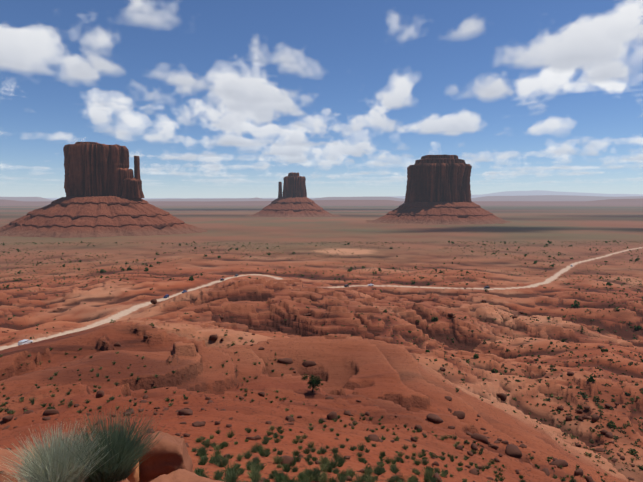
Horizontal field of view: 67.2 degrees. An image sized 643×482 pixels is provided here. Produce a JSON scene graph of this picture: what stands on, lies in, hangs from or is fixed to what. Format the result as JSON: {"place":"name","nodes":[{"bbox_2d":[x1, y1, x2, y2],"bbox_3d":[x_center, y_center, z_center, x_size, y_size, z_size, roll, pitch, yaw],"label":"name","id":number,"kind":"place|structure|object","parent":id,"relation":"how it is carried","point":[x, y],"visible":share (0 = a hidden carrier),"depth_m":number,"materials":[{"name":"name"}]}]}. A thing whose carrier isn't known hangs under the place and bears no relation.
{"place":"outdoors","nodes":[
{"label":"outdoors","id":0,"kind":"place"},
{"bbox_2d":[0,206,642,481],"bbox_3d":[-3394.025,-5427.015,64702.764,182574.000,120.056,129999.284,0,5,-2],"label":"terrain","id":1,"kind":"structure","parent":0,"point":[389,376],"depth_m":289.65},
{"bbox_2d":[18,339,32,345],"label":"car","id":2,"kind":"object","parent":1,"relation":"on","point":[24,341],"visible":0.83,"depth_m":237.58,"materials":[{"name":"white paint"}]},
{"bbox_2d":[0,419,117,481],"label":"dry bush","id":3,"kind":"object","parent":1,"relation":"on","point":[57,471],"visible":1,"depth_m":4.80,"materials":[{"name":"plant"}]},
{"bbox_2d":[0,142,206,237],"bbox_3d":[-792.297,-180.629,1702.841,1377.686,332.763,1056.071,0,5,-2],"label":"butte","id":4,"kind":"object","parent":1,"relation":"on","point":[103,190],"visible":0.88,"depth_m":1622.79,"materials":[{"name":"brown stone"}]},
{"bbox_2d":[0,431,223,481],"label":"foreground rocks","id":5,"kind":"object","parent":1,"relation":"on","point":[169,460],"depth_m":7.67,"materials":[{"name":"stone"}]},
{"bbox_2d":[34,402,170,481],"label":"green bush","id":6,"kind":"object","parent":5,"relation":"on","point":[118,467],"visible":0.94,"depth_m":5.18,"materials":[{"name":"green plant"}]},
{"bbox_2d":[248,172,340,216],"bbox_3d":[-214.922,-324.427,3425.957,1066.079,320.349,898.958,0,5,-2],"label":"butte","id":7,"kind":"object","parent":1,"relation":"on","point":[294,201],"visible":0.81,"depth_m":3319.39,"materials":[{"name":"brown stone"}]},
{"bbox_2d":[301,374,321,391],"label":"juniper","id":8,"kind":"object","parent":1,"relation":"on","point":[315,380],"depth_m":46.51,"materials":[{"name":"green plant"}]},
{"bbox_2d":[0,347,629,481],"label":"shrubs","id":9,"kind":"object","parent":1,"relation":"on","point":[306,475],"visible":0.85,"depth_m":15.09,"materials":[{"name":"green plant"}]},
{"bbox_2d":[0,299,634,481],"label":"scattered rocks","id":10,"kind":"object","parent":1,"relation":"on","point":[511,450],"visible":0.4,"depth_m":39.83,"materials":[{"name":"brown stone"}]},
{"bbox_2d":[0,240,642,471],"bbox_3d":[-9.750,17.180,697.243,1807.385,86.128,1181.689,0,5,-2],"label":"shrubs","id":11,"kind":"object","parent":1,"relation":"on","point":[631,450],"visible":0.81,"depth_m":427.72,"materials":[{"name":"green plant"}]},
{"bbox_2d":[365,154,509,224],"bbox_3d":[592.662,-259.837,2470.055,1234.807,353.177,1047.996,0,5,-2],"label":"butte","id":12,"kind":"object","parent":1,"relation":"on","point":[438,191],"visible":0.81,"depth_m":2373.46,"materials":[{"name":"brown stone"}]},
{"bbox_2d":[0,198,642,205],"bbox_3d":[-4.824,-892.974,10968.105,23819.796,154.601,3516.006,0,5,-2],"label":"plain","id":13,"kind":"structure","parent":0,"point":[606,202],"depth_m":10495.26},
{"bbox_2d":[0,195,642,200],"bbox_3d":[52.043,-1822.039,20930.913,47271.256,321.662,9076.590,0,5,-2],"label":"mesa","id":14,"kind":"structure","parent":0,"point":[542,198],"depth_m":20569.14,"materials":[{"name":"stone"}]},
{"bbox_2d":[0,0,642,197],"label":"sky","id":15,"kind":"structure","parent":0,"point":[212,98],"materials":[{"name":"blue"}]},
{"bbox_2d":[46,190,642,199],"bbox_3d":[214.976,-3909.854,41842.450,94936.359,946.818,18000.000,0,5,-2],"label":"distant mesas","id":16,"kind":"structure","parent":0,"point":[522,193],"depth_m":41576.97,"materials":[{"name":"grey stone"}]}
]}

